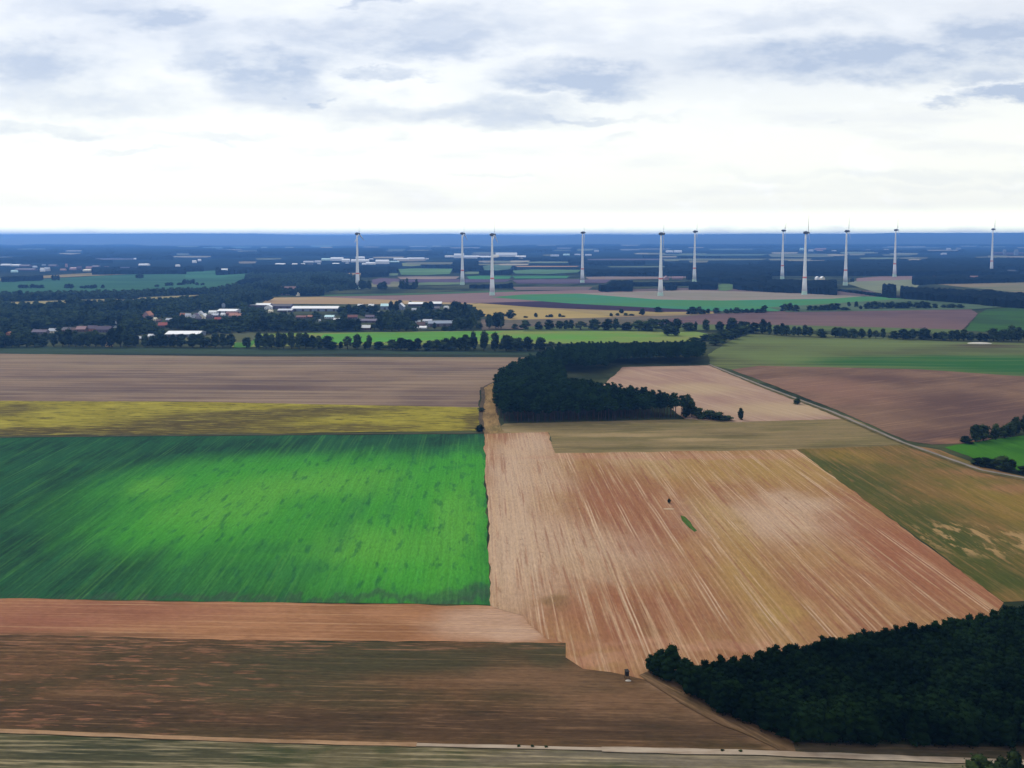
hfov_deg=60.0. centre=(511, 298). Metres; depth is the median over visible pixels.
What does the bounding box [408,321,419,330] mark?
tree
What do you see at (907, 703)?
forest tree
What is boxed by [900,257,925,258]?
field
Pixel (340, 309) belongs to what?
tree
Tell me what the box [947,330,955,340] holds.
tree
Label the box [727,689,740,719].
forest tree
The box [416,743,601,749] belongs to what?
track
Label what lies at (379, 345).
tree
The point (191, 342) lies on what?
tree
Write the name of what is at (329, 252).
forest
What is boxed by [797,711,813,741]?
forest tree
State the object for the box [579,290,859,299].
grey stubble field
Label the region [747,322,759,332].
tree
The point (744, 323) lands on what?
tree
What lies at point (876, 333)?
tree
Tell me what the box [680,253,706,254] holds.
field
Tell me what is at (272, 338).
tree
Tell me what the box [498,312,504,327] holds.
tree
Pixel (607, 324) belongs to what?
tree
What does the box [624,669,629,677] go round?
hunting hide
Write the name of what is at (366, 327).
house
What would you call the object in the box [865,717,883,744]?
forest tree
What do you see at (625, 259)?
field
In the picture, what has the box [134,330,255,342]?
meadow
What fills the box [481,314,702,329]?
purple field
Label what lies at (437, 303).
barn
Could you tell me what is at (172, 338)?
tree
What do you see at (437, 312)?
tree
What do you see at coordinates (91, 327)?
house
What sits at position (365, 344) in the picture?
tree
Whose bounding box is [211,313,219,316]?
house
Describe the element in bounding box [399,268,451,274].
field
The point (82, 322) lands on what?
tree
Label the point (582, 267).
wind turbine
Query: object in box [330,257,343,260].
hall
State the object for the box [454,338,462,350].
tree
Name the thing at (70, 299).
tree
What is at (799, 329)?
tree
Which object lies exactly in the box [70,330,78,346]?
tree
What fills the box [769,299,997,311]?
field margin
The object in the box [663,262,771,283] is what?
forest
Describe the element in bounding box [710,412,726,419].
bush
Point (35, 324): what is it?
tree
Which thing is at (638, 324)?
tree
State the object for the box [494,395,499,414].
pine tree
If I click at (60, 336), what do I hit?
tree
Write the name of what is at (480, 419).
track
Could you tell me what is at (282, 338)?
tree
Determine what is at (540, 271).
field
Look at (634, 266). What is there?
field
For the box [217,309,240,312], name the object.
hall
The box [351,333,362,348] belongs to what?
tree
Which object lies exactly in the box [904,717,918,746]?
forest tree
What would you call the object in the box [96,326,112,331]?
house
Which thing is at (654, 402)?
pine tree
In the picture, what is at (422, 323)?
house
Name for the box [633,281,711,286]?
forest
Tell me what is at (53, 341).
tree
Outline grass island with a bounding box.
[681,516,696,531]
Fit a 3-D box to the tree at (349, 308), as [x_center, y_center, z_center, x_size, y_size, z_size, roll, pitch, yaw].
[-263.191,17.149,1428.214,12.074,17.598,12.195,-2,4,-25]
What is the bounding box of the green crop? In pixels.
[495,294,900,310]
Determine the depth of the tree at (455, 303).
1354.69 m
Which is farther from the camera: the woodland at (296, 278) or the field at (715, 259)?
the field at (715, 259)
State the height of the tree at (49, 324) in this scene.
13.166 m
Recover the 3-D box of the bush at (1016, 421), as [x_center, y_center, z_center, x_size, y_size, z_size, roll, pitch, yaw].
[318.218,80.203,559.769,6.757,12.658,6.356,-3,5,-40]
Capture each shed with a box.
[264,304,272,308]
[277,309,293,311]
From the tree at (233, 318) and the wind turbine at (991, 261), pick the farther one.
the wind turbine at (991, 261)
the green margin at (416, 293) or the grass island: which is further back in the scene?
the green margin at (416, 293)
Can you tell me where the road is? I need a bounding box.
[708,364,1023,477]
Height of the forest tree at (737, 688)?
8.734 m
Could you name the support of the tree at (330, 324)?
on the ground
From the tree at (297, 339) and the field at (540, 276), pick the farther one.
the field at (540, 276)
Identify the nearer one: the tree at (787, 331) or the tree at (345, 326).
the tree at (787, 331)
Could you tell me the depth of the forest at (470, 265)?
3482.66 m
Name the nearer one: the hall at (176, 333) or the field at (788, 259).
the hall at (176, 333)
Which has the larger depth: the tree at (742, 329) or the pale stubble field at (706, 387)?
the tree at (742, 329)
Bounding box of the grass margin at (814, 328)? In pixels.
[523,324,960,333]
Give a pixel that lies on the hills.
(402, 239)
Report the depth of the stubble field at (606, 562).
345.97 m
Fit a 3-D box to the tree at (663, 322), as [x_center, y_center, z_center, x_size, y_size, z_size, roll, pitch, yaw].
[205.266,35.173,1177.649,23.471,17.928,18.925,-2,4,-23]
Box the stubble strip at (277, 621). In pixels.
[0,598,562,642]
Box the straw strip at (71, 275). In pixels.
[0,273,121,280]
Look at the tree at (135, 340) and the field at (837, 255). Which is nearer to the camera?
the tree at (135, 340)
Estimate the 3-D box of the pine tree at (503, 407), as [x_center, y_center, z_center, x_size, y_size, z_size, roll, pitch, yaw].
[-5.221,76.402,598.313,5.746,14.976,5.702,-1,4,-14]
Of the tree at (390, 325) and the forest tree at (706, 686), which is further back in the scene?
the tree at (390, 325)
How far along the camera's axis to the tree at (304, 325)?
1171.01 m
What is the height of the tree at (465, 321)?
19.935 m
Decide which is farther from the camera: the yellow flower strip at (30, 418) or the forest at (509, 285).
the forest at (509, 285)
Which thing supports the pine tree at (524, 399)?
on the ground
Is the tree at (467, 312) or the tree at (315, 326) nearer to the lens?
the tree at (315, 326)
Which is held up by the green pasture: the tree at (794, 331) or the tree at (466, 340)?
the tree at (794, 331)
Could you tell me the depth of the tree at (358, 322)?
1180.32 m
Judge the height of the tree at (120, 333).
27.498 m
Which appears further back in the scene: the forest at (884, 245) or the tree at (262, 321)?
the forest at (884, 245)
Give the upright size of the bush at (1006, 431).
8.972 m
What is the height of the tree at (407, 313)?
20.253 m
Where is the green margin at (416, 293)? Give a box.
[319,290,513,295]
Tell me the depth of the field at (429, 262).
4237.78 m
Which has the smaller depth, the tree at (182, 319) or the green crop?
the tree at (182, 319)
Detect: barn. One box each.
[361,319,376,322]
[399,303,404,309]
[408,302,422,305]
[433,302,441,305]
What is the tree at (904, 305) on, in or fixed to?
on the field margin at (803, 308)
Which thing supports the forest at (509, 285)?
on the ground
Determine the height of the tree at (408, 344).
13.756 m
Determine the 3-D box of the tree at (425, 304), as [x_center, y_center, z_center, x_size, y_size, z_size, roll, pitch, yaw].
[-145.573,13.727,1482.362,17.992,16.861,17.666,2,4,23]
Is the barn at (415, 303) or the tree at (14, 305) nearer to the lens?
the tree at (14, 305)
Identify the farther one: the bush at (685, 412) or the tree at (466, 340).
the tree at (466, 340)
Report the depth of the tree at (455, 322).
1183.62 m
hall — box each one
[165,331,205,336]
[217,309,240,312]
[247,303,271,306]
[272,304,293,308]
[291,306,339,310]
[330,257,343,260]
[351,259,368,261]
[375,260,388,263]
[380,304,388,309]
[394,258,408,259]
[454,253,463,257]
[496,253,516,256]
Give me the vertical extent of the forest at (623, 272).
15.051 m
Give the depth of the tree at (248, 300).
1576.69 m
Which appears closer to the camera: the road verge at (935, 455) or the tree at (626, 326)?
the road verge at (935, 455)
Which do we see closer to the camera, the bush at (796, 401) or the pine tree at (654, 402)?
the pine tree at (654, 402)
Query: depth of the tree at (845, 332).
1097.95 m
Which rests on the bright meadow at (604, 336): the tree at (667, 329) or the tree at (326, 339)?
the tree at (667, 329)
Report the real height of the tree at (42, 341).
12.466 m
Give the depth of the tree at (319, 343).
986.39 m
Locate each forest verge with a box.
[640,671,794,750]
[793,742,1023,759]
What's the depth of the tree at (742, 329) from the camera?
1115.99 m
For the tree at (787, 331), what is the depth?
1118.89 m
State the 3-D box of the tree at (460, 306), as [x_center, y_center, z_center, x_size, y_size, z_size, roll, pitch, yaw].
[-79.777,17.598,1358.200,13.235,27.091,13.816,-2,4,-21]
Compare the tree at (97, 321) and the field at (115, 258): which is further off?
the field at (115, 258)
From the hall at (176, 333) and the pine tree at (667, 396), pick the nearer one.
the pine tree at (667, 396)
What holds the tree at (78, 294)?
on the ground
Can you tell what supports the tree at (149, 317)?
on the ground
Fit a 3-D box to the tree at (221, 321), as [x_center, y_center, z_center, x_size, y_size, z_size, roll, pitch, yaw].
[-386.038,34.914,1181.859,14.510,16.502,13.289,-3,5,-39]
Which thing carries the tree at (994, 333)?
on the ground
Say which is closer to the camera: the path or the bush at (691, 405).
the path
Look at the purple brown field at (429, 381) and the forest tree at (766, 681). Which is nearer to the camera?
the forest tree at (766, 681)
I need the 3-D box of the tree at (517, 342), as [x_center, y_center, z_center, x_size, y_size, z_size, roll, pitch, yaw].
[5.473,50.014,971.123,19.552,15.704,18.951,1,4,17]
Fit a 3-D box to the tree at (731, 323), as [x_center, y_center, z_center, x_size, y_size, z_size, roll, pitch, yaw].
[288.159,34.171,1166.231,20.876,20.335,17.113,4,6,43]
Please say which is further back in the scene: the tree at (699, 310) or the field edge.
the tree at (699, 310)
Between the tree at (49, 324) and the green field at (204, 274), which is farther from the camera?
the green field at (204, 274)
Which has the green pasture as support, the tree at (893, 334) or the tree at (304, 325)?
the tree at (893, 334)
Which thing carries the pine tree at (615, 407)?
on the ground
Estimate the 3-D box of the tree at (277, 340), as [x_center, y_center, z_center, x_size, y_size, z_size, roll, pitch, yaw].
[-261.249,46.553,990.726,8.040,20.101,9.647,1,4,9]
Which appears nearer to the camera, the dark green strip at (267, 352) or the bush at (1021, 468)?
the bush at (1021, 468)
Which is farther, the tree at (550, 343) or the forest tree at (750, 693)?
the tree at (550, 343)
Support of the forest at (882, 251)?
on the ground
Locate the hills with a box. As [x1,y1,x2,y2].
[0,233,1023,244]
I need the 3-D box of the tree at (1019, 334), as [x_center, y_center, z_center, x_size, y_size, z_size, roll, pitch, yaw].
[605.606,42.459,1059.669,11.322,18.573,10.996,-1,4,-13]
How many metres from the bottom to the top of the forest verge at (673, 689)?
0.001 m
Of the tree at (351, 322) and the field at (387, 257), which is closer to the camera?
the tree at (351, 322)
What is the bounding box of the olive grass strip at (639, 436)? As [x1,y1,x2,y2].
[489,418,902,452]
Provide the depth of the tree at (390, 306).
1458.44 m
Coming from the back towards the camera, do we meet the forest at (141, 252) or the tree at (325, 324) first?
the forest at (141, 252)
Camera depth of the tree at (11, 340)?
998.98 m
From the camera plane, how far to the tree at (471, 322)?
1187.89 m
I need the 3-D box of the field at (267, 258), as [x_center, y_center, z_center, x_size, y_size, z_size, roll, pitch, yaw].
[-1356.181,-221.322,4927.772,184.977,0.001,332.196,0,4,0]
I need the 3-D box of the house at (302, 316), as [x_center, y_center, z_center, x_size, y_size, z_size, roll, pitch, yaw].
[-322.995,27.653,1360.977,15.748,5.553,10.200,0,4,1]
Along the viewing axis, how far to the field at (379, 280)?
2515.22 m
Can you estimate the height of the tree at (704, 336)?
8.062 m
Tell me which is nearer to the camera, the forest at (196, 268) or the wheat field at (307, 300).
the wheat field at (307, 300)
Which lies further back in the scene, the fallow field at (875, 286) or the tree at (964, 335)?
the fallow field at (875, 286)
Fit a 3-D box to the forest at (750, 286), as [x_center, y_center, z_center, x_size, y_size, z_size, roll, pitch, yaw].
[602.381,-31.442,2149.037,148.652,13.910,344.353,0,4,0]
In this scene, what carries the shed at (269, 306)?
on the ground
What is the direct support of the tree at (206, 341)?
on the ground
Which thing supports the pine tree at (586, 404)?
on the ground
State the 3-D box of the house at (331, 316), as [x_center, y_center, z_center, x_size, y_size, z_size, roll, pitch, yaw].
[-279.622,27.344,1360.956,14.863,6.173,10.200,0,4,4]
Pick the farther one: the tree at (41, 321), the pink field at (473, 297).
the pink field at (473, 297)
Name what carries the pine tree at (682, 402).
on the ground
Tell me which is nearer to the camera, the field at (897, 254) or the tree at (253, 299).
the tree at (253, 299)
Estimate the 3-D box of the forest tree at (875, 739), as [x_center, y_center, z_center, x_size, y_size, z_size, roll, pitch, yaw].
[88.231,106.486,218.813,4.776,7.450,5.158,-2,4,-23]
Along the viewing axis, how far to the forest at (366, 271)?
2928.01 m
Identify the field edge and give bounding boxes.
[482,383,503,433]
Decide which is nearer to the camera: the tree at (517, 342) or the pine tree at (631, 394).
the pine tree at (631, 394)
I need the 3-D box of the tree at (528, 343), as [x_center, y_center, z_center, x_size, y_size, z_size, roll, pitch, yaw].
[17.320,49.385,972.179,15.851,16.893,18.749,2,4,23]
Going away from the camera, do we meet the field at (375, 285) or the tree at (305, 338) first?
the tree at (305, 338)
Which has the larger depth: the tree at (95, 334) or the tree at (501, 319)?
the tree at (501, 319)
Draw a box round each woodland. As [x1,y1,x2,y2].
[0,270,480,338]
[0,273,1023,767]
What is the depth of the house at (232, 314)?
1377.43 m
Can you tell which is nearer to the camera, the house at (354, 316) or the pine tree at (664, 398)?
the pine tree at (664, 398)
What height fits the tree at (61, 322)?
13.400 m
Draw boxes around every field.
[0,274,244,292]
[0,354,524,406]
[0,434,489,604]
[0,635,781,750]
[0,733,965,767]
[11,295,194,303]
[105,258,126,259]
[173,256,210,256]
[185,270,247,277]
[239,261,255,262]
[256,258,281,259]
[263,297,473,303]
[334,290,640,302]
[371,283,397,286]
[372,278,398,284]
[373,257,402,257]
[390,281,398,285]
[397,259,426,260]
[398,276,459,278]
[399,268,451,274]
[399,279,511,281]
[402,263,420,265]
[406,262,452,263]
[418,282,459,284]
[467,276,510,278]
[470,303,610,319]
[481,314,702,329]
[483,261,522,262]
[483,265,511,269]
[483,432,1002,679]
[484,301,721,311]
[513,269,579,273]
[513,276,568,277]
[513,279,610,283]
[513,287,591,289]
[516,266,577,266]
[528,261,567,262]
[552,308,713,316]
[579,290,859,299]
[586,276,658,278]
[587,259,664,259]
[604,365,850,421]
[607,266,663,266]
[665,259,763,259]
[668,309,976,329]
[673,254,765,255]
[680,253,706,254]
[710,249,752,249]
[718,284,732,290]
[732,366,1023,443]
[769,254,833,256]
[769,259,809,259]
[772,252,797,253]
[788,260,823,260]
[797,445,1023,601]
[828,254,847,255]
[848,279,918,294]
[849,253,864,254]
[856,276,911,280]
[860,257,898,258]
[882,247,939,247]
[882,254,912,255]
[890,253,917,254]
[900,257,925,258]
[928,250,957,250]
[940,282,1023,292]
[945,435,1023,469]
[966,308,1023,333]
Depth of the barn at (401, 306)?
1516.90 m
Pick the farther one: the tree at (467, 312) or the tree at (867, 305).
the tree at (867, 305)
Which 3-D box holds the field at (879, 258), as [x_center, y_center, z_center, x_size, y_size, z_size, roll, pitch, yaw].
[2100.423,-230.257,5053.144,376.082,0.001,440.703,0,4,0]
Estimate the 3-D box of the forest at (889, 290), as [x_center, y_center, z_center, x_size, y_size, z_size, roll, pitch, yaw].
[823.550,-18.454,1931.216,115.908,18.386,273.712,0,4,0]
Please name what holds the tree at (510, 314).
on the yellow field at (521, 312)
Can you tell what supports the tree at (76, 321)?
on the ground
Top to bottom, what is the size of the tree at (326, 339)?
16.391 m
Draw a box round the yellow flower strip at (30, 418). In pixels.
[0,401,479,435]
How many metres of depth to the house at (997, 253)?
6068.35 m
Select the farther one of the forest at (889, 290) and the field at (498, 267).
the field at (498, 267)
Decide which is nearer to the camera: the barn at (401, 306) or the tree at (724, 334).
the tree at (724, 334)
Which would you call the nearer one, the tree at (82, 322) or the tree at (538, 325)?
the tree at (538, 325)
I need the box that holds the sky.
[0,0,1023,234]
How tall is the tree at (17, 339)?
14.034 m
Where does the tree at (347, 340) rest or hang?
on the dark green strip at (267, 352)
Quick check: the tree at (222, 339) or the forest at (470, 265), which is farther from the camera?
the forest at (470, 265)
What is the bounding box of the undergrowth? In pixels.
[838,289,881,296]
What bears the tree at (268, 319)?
on the ground
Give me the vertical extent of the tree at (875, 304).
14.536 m
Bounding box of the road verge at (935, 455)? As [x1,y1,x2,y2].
[709,365,1023,479]
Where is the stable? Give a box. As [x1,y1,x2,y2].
[427,320,452,326]
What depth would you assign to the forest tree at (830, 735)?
218.30 m
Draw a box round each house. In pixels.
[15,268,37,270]
[31,329,49,333]
[48,328,55,332]
[76,325,87,331]
[87,325,97,330]
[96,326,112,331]
[142,311,153,317]
[158,322,168,327]
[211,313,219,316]
[228,313,241,316]
[296,315,306,318]
[324,314,334,318]
[347,314,357,318]
[361,324,370,329]
[365,314,374,318]
[417,321,425,325]
[672,276,682,278]
[993,252,1002,254]
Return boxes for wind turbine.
[354,232,363,288]
[460,232,466,284]
[489,218,497,294]
[580,230,585,282]
[658,231,664,295]
[692,230,697,281]
[780,226,785,278]
[801,221,809,294]
[843,230,850,284]
[892,226,899,276]
[990,226,997,268]
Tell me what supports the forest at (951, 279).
on the ground
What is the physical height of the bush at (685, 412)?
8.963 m
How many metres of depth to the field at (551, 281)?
2456.31 m
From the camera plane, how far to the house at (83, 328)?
1167.34 m
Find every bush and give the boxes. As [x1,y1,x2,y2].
[474,424,483,431]
[681,405,689,417]
[685,394,693,406]
[688,400,696,416]
[693,408,705,418]
[701,409,716,419]
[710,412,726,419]
[722,415,733,420]
[793,398,800,403]
[959,436,974,443]
[968,424,981,441]
[970,457,981,464]
[979,424,993,440]
[979,457,991,466]
[990,423,1001,439]
[990,455,1011,470]
[990,459,1000,469]
[1000,425,1010,437]
[1005,422,1017,436]
[1007,459,1016,470]
[1011,417,1022,434]
[1017,465,1023,472]
[1020,415,1023,430]
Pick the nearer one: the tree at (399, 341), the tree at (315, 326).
the tree at (399, 341)
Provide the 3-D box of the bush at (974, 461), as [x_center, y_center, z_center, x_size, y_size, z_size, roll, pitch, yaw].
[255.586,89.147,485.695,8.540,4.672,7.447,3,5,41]
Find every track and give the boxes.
[0,729,416,746]
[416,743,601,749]
[478,387,484,430]
[602,747,1023,764]
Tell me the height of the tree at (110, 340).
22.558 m
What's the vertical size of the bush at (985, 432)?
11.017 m
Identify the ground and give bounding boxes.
[0,245,1023,746]
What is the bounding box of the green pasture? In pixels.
[708,334,1023,375]
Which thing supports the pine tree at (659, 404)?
on the ground
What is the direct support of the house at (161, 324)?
on the ground
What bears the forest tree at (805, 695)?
on the ground
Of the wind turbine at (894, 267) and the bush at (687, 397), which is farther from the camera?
the wind turbine at (894, 267)
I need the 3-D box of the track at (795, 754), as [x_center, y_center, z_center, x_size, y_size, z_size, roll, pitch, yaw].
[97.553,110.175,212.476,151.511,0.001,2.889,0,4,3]
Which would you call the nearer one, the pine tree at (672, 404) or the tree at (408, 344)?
the pine tree at (672, 404)
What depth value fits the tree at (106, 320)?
1233.85 m
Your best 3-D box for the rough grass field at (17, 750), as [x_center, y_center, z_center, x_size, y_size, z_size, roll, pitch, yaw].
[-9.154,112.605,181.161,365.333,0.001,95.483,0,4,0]
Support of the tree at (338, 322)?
on the ground
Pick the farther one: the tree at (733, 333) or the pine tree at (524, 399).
the tree at (733, 333)
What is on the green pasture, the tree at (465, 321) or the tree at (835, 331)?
the tree at (835, 331)
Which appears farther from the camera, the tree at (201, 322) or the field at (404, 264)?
the field at (404, 264)
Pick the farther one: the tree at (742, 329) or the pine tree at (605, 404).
the tree at (742, 329)
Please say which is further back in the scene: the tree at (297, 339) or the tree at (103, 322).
the tree at (103, 322)
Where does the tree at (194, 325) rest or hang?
on the ground
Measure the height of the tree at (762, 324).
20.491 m
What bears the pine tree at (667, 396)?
on the ground
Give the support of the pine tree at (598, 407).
on the olive grass strip at (639, 436)
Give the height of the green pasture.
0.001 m
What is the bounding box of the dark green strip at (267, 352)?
[0,346,541,356]
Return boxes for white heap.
[968,342,991,343]
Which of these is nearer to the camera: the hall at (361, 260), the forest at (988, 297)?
the forest at (988, 297)
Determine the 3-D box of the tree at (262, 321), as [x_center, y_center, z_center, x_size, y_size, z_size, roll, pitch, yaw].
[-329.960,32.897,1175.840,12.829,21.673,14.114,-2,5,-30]
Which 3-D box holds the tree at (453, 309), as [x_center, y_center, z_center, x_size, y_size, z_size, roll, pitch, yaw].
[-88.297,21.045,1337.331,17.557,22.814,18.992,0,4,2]
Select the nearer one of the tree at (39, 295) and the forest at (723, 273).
the tree at (39, 295)
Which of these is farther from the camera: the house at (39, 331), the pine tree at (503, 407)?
the house at (39, 331)
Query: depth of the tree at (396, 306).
1459.95 m
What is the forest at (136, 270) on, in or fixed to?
on the ground
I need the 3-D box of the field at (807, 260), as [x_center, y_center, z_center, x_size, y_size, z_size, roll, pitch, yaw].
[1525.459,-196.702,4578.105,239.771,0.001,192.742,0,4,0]
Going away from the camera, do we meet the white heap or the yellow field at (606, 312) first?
the white heap
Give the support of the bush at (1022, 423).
on the ground
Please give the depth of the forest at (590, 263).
3877.59 m
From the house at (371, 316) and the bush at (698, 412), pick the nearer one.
the bush at (698, 412)
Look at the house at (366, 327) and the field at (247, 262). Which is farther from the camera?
the field at (247, 262)
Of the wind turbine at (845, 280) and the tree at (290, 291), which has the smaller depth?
the tree at (290, 291)
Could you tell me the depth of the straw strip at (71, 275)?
2846.37 m
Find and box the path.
[20,433,440,436]
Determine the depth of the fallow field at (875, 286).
2310.54 m
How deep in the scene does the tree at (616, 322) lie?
1184.10 m
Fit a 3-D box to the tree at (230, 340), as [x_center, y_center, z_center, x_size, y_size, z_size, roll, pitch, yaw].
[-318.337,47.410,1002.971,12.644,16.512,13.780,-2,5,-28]
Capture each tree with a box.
[0,336,8,346]
[8,336,16,347]
[10,303,18,308]
[13,335,24,346]
[20,333,30,346]
[28,332,40,346]
[31,321,39,328]
[33,292,42,299]
[33,336,48,346]
[38,319,45,328]
[42,319,56,327]
[50,333,57,346]
[57,318,66,327]
[57,331,65,346]
[61,328,72,346]
[64,295,74,304]
[67,316,74,326]
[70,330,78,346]
[72,315,80,325]
[75,291,83,298]
[77,333,84,346]
[80,314,86,325]
[83,316,94,324]
[84,331,94,346]
[89,329,99,346]
[94,317,101,325]
[95,334,106,346]
[99,317,105,325]
[104,316,109,325]
[106,328,116,346]
[109,315,115,326]
[113,323,125,346]
[116,315,121,325]
[118,292,127,299]
[121,335,131,346]
[124,301,128,309]
[131,335,138,346]
[137,304,143,310]
[141,334,147,346]
[145,316,155,323]
[146,336,156,346]
[155,333,162,346]
[159,334,168,346]
[168,334,176,346]
[171,316,178,328]
[176,334,186,346]
[178,314,186,329]
[183,318,195,329]
[185,333,197,347]
[189,320,199,330]
[195,333,204,346]
[197,319,205,328]
[201,337,212,347]
[210,332,218,347]
[218,319,225,323]
[218,333,226,347]
[219,298,225,306]
[226,333,236,346]
[230,315,236,321]
[237,315,243,323]
[242,337,250,347]
[246,296,250,305]
[251,293,256,304]
[253,332,262,348]
[258,315,265,328]
[261,332,270,348]
[265,316,271,330]
[267,320,279,330]
[268,334,275,348]
[274,332,280,346]
[279,333,286,348]
[283,320,288,329]
[285,330,295,348]
[287,287,292,294]
[288,320,294,329]
[292,321,301,330]
[293,333,302,348]
[299,319,308,330]
[301,332,308,348]
[307,320,312,330]
[308,335,316,348]
[311,323,322,330]
[314,336,323,348]
[322,321,328,330]
[322,335,333,348]
[324,341,338,349]
[326,321,337,330]
[332,318,343,330]
[336,306,344,313]
[340,317,348,330]
[342,336,352,348]
[345,304,351,313]
[347,318,354,329]
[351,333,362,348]
[352,305,359,313]
[354,318,361,330]
[358,280,363,288]
[358,304,366,312]
[363,341,369,349]
[365,305,373,313]
[366,334,371,348]
[372,341,385,349]
[373,305,378,310]
[375,314,382,330]
[382,312,388,330]
[385,317,396,330]
[385,339,397,349]
[387,301,393,310]
[392,315,403,330]
[394,300,398,311]
[394,337,404,349]
[400,319,409,330]
[400,339,416,349]
[404,310,410,318]
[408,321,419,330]
[411,311,417,320]
[413,338,421,349]
[421,302,429,308]
[422,340,434,350]
[424,309,433,318]
[428,301,434,309]
[431,339,442,349]
[433,309,440,317]
[439,311,445,319]
[440,338,451,349]
[444,311,453,319]
[448,305,457,318]
[449,336,456,349]
[450,301,458,307]
[452,318,458,329]
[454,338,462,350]
[457,317,464,329]
[458,302,463,309]
[459,334,471,350]
[462,316,469,329]
[463,302,467,310]
[463,309,471,317]
[468,314,475,329]
[470,331,477,349]
[474,310,484,317]
[480,330,488,350]
[485,314,492,327]
[490,331,498,350]
[492,312,499,328]
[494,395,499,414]
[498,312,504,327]
[498,334,514,350]
[498,395,502,417]
[500,401,506,421]
[504,309,516,318]
[510,337,523,350]
[519,319,531,328]
[521,336,533,350]
[522,396,527,420]
[525,399,531,421]
[529,399,536,422]
[533,337,546,350]
[534,321,542,328]
[536,398,541,420]
[542,401,547,421]
[544,319,555,329]
[546,341,554,346]
[551,397,558,421]
[555,321,563,328]
[563,320,570,328]
[574,321,587,328]
[574,401,580,421]
[582,399,590,419]
[588,318,601,329]
[594,400,602,421]
[601,318,613,329]
[603,399,610,419]
[606,396,611,419]
[609,399,618,420]
[612,318,620,329]
[619,322,633,329]
[629,391,634,415]
[630,320,645,329]
[633,397,641,419]
[642,318,661,330]
[650,396,657,417]
[656,396,662,418]
[658,318,673,329]
[661,394,667,417]
[663,324,672,335]
[665,393,670,416]
[667,397,674,409]
[671,319,682,328]
[672,325,679,335]
[672,393,679,417]
[677,395,684,411]
[681,322,696,330]
[688,337,703,340]
[689,307,697,313]
[696,306,703,313]
[699,677,712,704]
[700,334,709,340]
[702,319,709,330]
[706,333,725,344]
[709,683,725,710]
[715,321,724,331]
[715,691,732,715]
[717,329,730,339]
[724,317,737,329]
[726,329,740,339]
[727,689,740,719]
[730,685,739,717]
[733,325,748,335]
[733,679,741,685]
[733,694,750,723]
[737,321,750,329]
[738,408,743,417]
[745,689,757,723]
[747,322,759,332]
[758,319,766,333]
[758,701,775,731]
[759,678,770,686]
[766,322,771,334]
[773,325,779,334]
[775,710,791,737]
[779,304,788,310]
[779,323,785,334]
[784,325,790,335]
[788,713,803,745]
[790,326,796,334]
[791,712,810,740]
[797,327,802,334]
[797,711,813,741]
[802,325,807,334]
[802,692,808,699]
[806,710,820,742]
[815,328,827,337]
[816,706,825,742]
[822,709,840,745]
[831,327,839,336]
[838,327,843,336]
[840,328,847,337]
[841,718,856,744]
[846,328,858,337]
[857,329,865,337]
[858,719,873,743]
[864,302,871,308]
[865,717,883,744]
[866,715,877,746]
[871,301,879,308]
[873,330,880,336]
[887,331,898,338]
[897,329,911,338]
[898,302,908,307]
[901,700,910,709]
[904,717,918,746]
[909,329,916,338]
[911,709,928,746]
[917,327,931,339]
[933,716,951,747]
[938,331,949,339]
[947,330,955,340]
[954,330,960,340]
[960,329,967,340]
[962,752,993,767]
[963,713,982,748]
[967,332,975,339]
[975,332,985,340]
[983,333,989,340]
[985,328,1001,340]
[990,755,1008,767]
[999,329,1010,340]
[1007,324,1017,340]
[1014,327,1023,340]
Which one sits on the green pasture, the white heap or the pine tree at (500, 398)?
the white heap
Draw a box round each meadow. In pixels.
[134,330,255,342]
[232,330,704,346]
[234,338,254,347]
[321,331,503,342]
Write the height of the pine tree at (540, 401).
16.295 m
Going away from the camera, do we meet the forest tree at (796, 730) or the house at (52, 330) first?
the forest tree at (796, 730)
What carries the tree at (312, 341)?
on the dark green strip at (267, 352)
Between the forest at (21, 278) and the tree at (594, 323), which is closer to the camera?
the tree at (594, 323)
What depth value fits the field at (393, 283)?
2351.95 m
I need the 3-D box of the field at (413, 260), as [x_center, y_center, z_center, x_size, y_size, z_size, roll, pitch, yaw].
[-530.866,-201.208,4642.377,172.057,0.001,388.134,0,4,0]
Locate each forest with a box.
[0,244,112,262]
[1,275,42,281]
[91,266,185,274]
[104,244,260,259]
[185,265,203,270]
[215,266,256,274]
[237,277,263,284]
[251,263,354,273]
[257,248,446,255]
[292,286,323,295]
[360,265,397,277]
[401,283,512,288]
[422,259,482,272]
[431,245,520,251]
[475,266,516,274]
[478,257,644,264]
[492,339,706,394]
[512,244,704,252]
[584,261,642,265]
[585,268,658,276]
[598,280,632,291]
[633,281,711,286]
[643,255,658,257]
[645,605,1023,749]
[663,244,777,247]
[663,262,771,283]
[665,282,676,290]
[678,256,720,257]
[689,282,717,289]
[733,280,777,292]
[757,244,883,246]
[757,257,1023,275]
[764,278,837,294]
[814,249,964,253]
[876,244,1023,246]
[882,283,896,297]
[900,285,1023,307]
[912,274,1023,284]
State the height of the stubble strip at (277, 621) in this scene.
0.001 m

